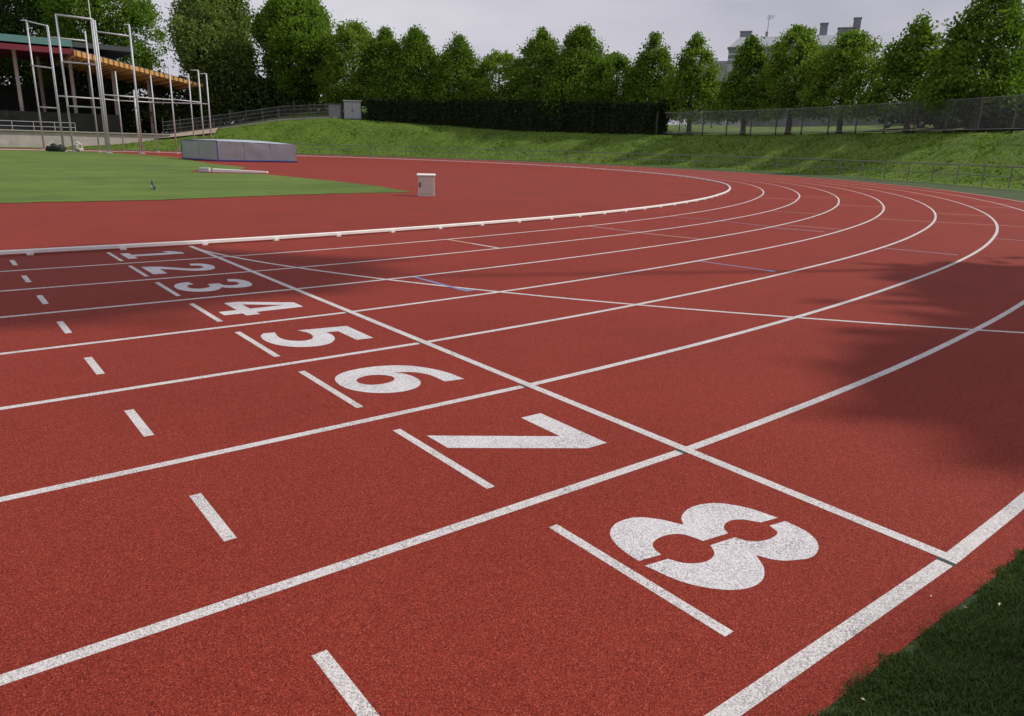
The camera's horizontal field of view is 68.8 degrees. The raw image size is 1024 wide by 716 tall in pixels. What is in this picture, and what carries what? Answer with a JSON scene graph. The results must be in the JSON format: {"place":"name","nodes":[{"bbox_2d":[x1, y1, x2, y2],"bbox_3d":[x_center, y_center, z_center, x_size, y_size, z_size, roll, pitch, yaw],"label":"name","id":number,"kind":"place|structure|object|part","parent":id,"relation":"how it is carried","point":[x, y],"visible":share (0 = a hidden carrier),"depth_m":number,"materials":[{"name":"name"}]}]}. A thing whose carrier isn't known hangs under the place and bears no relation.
{"place":"outdoors","nodes":[
{"label":"outdoors","id":0,"kind":"place"},
{"bbox_2d":[161,128,217,137],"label":"sandy path","id":1,"kind":"structure","parent":0,"point":[206,131],"depth_m":90.87,"materials":[{"name":"beige sand"}]},
{"bbox_2d":[0,150,409,202],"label":"infield grass","id":2,"kind":"structure","parent":0,"point":[26,176],"depth_m":25.12,"materials":[{"name":"green plant"}]},
{"bbox_2d":[45,143,66,151],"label":"net bundle","id":3,"kind":"object","parent":2,"relation":"on","point":[56,147],"visible":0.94,"depth_m":65.28,"materials":[{"name":"black fabric"}]},
{"bbox_2d":[74,141,83,151],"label":"net bundle","id":4,"kind":"object","parent":2,"relation":"on","point":[78,146],"visible":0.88,"depth_m":66.93,"materials":[{"name":"fabric"}]},
{"bbox_2d":[151,180,155,189],"bbox_3d":[-9.883,-4.702,20.640,0.387,0.220,0.086,48,28,6],"label":"magpie","id":5,"kind":"object","parent":2,"relation":"on","point":[153,185],"visible":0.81,"depth_m":20.61,"materials":[{"name":"black"}]},
{"bbox_2d":[199,167,267,172],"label":"white beam","id":6,"kind":"structure","parent":2,"relation":"on","point":[201,169],"depth_m":32.32,"materials":[{"name":"metal"}]},
{"bbox_2d":[0,148,1023,715],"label":"running track","id":7,"kind":"structure","parent":0,"point":[750,444],"depth_m":3.69,"materials":[{"name":"red rubber"}]},
{"bbox_2d":[21,0,211,153],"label":"throwing cage","id":8,"kind":"object","parent":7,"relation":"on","point":[101,90],"visible":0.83,"depth_m":65.70,"materials":[{"name":"metal"}]},
{"bbox_2d":[181,139,297,161],"bbox_3d":[-18.958,-14.381,51.701,6.916,1.388,5.837,-6,18,-26],"label":"landing mat","id":9,"kind":"object","parent":7,"relation":"on","point":[230,150],"visible":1,"depth_m":49.88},
{"bbox_2d":[0,149,730,254],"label":"track kerb","id":10,"kind":"structure","parent":7,"relation":"on","point":[125,246],"depth_m":11.80,"materials":[{"name":"white metal"}]},
{"bbox_2d":[417,173,435,196],"bbox_3d":[-2.408,-4.865,21.011,0.520,0.610,0.436,0,16,-7],"label":"electrical cabinet","id":11,"kind":"object","parent":7,"relation":"on","point":[426,184],"visible":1,"depth_m":20.84,"materials":[{"name":"metal"}]},
{"bbox_3d":[-2.375,-4.812,20.827,0.417,0.440,0.046,0,16,-7],"label":"door","id":12,"kind":"part","parent":11,"relation":"part of","materials":[{"name":"plastic"}]},
{"bbox_2d":[0,117,1023,190],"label":"grass bank","id":13,"kind":"structure","parent":0,"point":[446,137],"depth_m":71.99,"materials":[{"name":"green plant"}]},
{"bbox_2d":[162,101,341,133],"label":"wire fence","id":14,"kind":"object","parent":13,"relation":"on","point":[276,119],"visible":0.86,"depth_m":93.56,"materials":[{"name":"grey metal"}]},
{"bbox_2d":[328,103,342,118],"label":"storage bin","id":15,"kind":"object","parent":13,"relation":"on","point":[334,111],"visible":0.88,"depth_m":93.48,"materials":[{"name":"grey metal"}]},
{"bbox_2d":[343,100,361,119],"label":"utility kiosk","id":16,"kind":"object","parent":13,"relation":"on","point":[352,109],"visible":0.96,"depth_m":93.49,"materials":[{"name":"metal"}]},
{"bbox_2d":[344,103,351,117],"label":"door","id":17,"kind":"structure","parent":16,"relation":"in","point":[347,106],"depth_m":93.44,"materials":[{"name":"grey metal"}]},
{"bbox_2d":[352,103,360,117],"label":"door","id":18,"kind":"structure","parent":16,"relation":"in","point":[356,106],"depth_m":93.58,"materials":[{"name":"grey metal"}]},
{"bbox_2d":[365,96,669,134],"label":"hedge","id":19,"kind":"object","parent":13,"relation":"on","point":[609,117],"visible":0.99,"depth_m":87.05,"materials":[{"name":"green plant"}]},
{"bbox_2d":[285,143,1023,188],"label":"guard rail","id":20,"kind":"object","parent":13,"relation":"on","point":[797,165],"visible":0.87,"depth_m":55.89,"materials":[{"name":"grey metal"}]},
{"bbox_2d":[656,94,1023,134],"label":"fence","id":21,"kind":"object","parent":13,"relation":"on","point":[915,115],"visible":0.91,"depth_m":59.45,"materials":[{"name":"grey metal"}]},
{"bbox_2d":[664,129,1023,133],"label":"dirt strip","id":22,"kind":"object","parent":13,"relation":"on","point":[883,131],"visible":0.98,"depth_m":56.96,"materials":[{"name":"brown soil"}]},
{"bbox_2d":[4,0,1023,132],"label":"sky","id":23,"kind":"structure","parent":0,"point":[498,25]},
{"bbox_2d":[29,148,1023,715],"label":"verge","id":24,"kind":"structure","parent":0,"point":[1007,194],"depth_m":32.17,"materials":[{"name":"green plant"}]},
{"bbox_2d":[165,109,1023,134],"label":"ground","id":25,"kind":"structure","parent":0,"point":[674,131],"depth_m":78.53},
{"bbox_2d":[0,0,84,88],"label":"deciduous tree","id":26,"kind":"object","parent":25,"relation":"on","point":[11,22],"visible":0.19,"depth_m":105.58,"materials":[{"name":"green plant"}]},
{"bbox_2d":[17,0,171,112],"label":"deciduous tree","id":27,"kind":"object","parent":25,"relation":"on","point":[135,14],"visible":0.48,"depth_m":106.25,"materials":[{"name":"green plant"}]},
{"bbox_2d":[86,82,179,133],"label":"shrub","id":28,"kind":"object","parent":25,"relation":"on","point":[125,110],"visible":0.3,"depth_m":108.11,"materials":[{"name":"green plant"}]},
{"bbox_2d":[125,70,200,131],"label":"shrub","id":29,"kind":"object","parent":25,"relation":"on","point":[162,91],"visible":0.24,"depth_m":106.25,"materials":[{"name":"green plant"}]},
{"bbox_2d":[128,97,227,133],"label":"shrub","id":30,"kind":"object","parent":25,"relation":"on","point":[145,116],"visible":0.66,"depth_m":104.56,"materials":[{"name":"green plant"}]},
{"bbox_2d":[175,89,241,126],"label":"shrub","id":31,"kind":"object","parent":25,"relation":"on","point":[192,95],"visible":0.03,"depth_m":107.09,"materials":[{"name":"green plant"}]},
{"bbox_2d":[160,0,259,126],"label":"deciduous tree","id":32,"kind":"object","parent":25,"relation":"on","point":[208,38],"visible":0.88,"depth_m":100.30,"materials":[{"name":"green plant"}]},
{"bbox_2d":[198,67,297,124],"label":"shrub","id":33,"kind":"object","parent":25,"relation":"on","point":[256,86],"visible":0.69,"depth_m":103.08,"materials":[{"name":"green plant"}]},
{"bbox_2d":[243,73,319,114],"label":"shrub","id":34,"kind":"object","parent":25,"relation":"on","point":[253,97],"visible":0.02,"depth_m":108.44,"materials":[{"name":"green plant"}]},
{"bbox_2d":[255,93,328,117],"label":"shrub","id":35,"kind":"object","parent":25,"relation":"on","point":[288,104],"visible":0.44,"depth_m":104.25,"materials":[{"name":"green plant"}]},
{"bbox_2d":[241,0,351,112],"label":"deciduous tree","id":36,"kind":"object","parent":25,"relation":"on","point":[292,32],"visible":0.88,"depth_m":98.38,"materials":[{"name":"green plant"}]},
{"bbox_2d":[309,95,364,110],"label":"shrub","id":37,"kind":"object","parent":25,"relation":"on","point":[320,99],"visible":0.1,"depth_m":104.45,"materials":[{"name":"green plant"}]},
{"bbox_2d":[309,18,383,108],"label":"deciduous tree","id":38,"kind":"object","parent":25,"relation":"on","point":[355,33],"visible":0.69,"depth_m":95.39,"materials":[{"name":"green plant"}]},
{"bbox_2d":[345,25,421,113],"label":"deciduous tree","id":39,"kind":"object","parent":25,"relation":"on","point":[384,39],"visible":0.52,"depth_m":94.71,"materials":[{"name":"green plant"}]},
{"bbox_2d":[367,24,448,99],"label":"deciduous tree","id":40,"kind":"object","parent":25,"relation":"on","point":[415,51],"visible":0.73,"depth_m":94.06,"materials":[{"name":"green plant"}]},
{"bbox_2d":[419,31,493,108],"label":"deciduous tree","id":41,"kind":"object","parent":25,"relation":"on","point":[450,64],"visible":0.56,"depth_m":92.78,"materials":[{"name":"green plant"}]},
{"bbox_2d":[458,49,523,99],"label":"deciduous tree","id":42,"kind":"object","parent":25,"relation":"on","point":[489,63],"visible":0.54,"depth_m":91.39,"materials":[{"name":"green plant"}]},
{"bbox_2d":[491,26,582,111],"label":"deciduous tree","id":43,"kind":"object","parent":25,"relation":"on","point":[538,52],"visible":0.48,"depth_m":88.90,"materials":[{"name":"green plant"}]},
{"bbox_2d":[531,22,623,121],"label":"deciduous tree","id":44,"kind":"object","parent":25,"relation":"on","point":[579,53],"visible":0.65,"depth_m":86.16,"materials":[{"name":"green plant"}]},
{"bbox_2d":[579,50,643,101],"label":"deciduous tree","id":45,"kind":"object","parent":25,"relation":"on","point":[617,62],"visible":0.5,"depth_m":84.12,"materials":[{"name":"green plant"}]},
{"bbox_2d":[616,30,686,123],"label":"deciduous tree","id":46,"kind":"object","parent":25,"relation":"on","point":[659,59],"visible":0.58,"depth_m":81.87,"materials":[{"name":"green plant"}]},
{"bbox_2d":[644,31,725,133],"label":"deciduous tree","id":47,"kind":"object","parent":25,"relation":"on","point":[688,86],"visible":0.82,"depth_m":77.66,"materials":[{"name":"green plant"}]},
{"bbox_2d":[700,34,780,134],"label":"deciduous tree","id":48,"kind":"object","parent":25,"relation":"on","point":[730,97],"visible":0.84,"depth_m":72.17,"materials":[{"name":"green plant"}]},
{"bbox_2d":[692,15,861,125],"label":"apartment block","id":49,"kind":"structure","parent":25,"relation":"on","point":[824,37],"depth_m":147.52,"materials":[{"name":"brick"}]},
{"bbox_2d":[752,23,830,133],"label":"deciduous tree","id":50,"kind":"object","parent":25,"relation":"on","point":[780,64],"visible":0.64,"depth_m":68.50,"materials":[{"name":"green plant"}]},
{"bbox_2d":[746,107,898,126],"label":"boundary wall","id":51,"kind":"structure","parent":25,"relation":"on","point":[804,124],"depth_m":84.46,"materials":[{"name":"concrete"}]},
{"bbox_2d":[789,25,906,133],"bbox_3d":[29.023,-23.900,64.889,8.777,9.101,9.671,-11,20,-36],"label":"deciduous tree","id":52,"kind":"object","parent":25,"relation":"on","point":[830,64],"visible":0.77,"depth_m":63.25,"materials":[{"name":"green plant"}]},
{"bbox_2d":[842,9,958,132],"bbox_3d":[31.690,-22.516,59.537,9.199,9.390,8.946,-11,20,-36],"label":"deciduous tree","id":53,"kind":"object","parent":25,"relation":"on","point":[899,64],"visible":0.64,"depth_m":58.19,"materials":[{"name":"green plant"}]},
{"bbox_2d":[918,110,961,128],"bbox_3d":[36.341,-20.065,61.976,4.684,2.614,4.301,10,18,29],"label":"shrub","id":54,"kind":"object","parent":25,"relation":"on","point":[943,123],"visible":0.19,"depth_m":61.37,"materials":[{"name":"green plant"}]},
{"bbox_2d":[903,0,1023,132],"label":"deciduous tree","id":55,"kind":"object","parent":25,"relation":"on","point":[1002,74],"visible":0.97,"depth_m":51.64,"materials":[{"name":"green plant"}]},
{"bbox_2d":[990,103,1023,129],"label":"shrub","id":56,"kind":"object","parent":25,"relation":"on","point":[1002,118],"visible":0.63,"depth_m":53.82,"materials":[{"name":"green plant"}]},
{"bbox_2d":[878,111,926,127],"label":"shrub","id":57,"kind":"object","parent":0,"point":[898,122],"visible":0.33,"depth_m":65.33,"materials":[{"name":"plant"}]},
{"bbox_2d":[807,546,1023,715],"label":"verge grass","id":58,"kind":"structure","parent":0,"point":[956,679],"depth_m":2.11,"materials":[{"name":"green plant"}]},
{"label":"ground","id":59,"kind":"structure","parent":0,"visible":0},
{"bbox_2d":[0,129,170,147],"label":"terrace","id":60,"kind":"structure","parent":59,"relation":"on","point":[20,138],"depth_m":83.46,"materials":[{"name":"concrete"}]},
{"bbox_2d":[0,120,75,130],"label":"handrail","id":61,"kind":"object","parent":60,"relation":"on","point":[36,126],"visible":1,"depth_m":81.93,"materials":[{"name":"metal"}]},
{"bbox_2d":[0,33,202,133],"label":"grandstand","id":62,"kind":"object","parent":60,"relation":"on","point":[18,105],"visible":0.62,"depth_m":95.98,"materials":[{"name":"concrete"}]}
]}

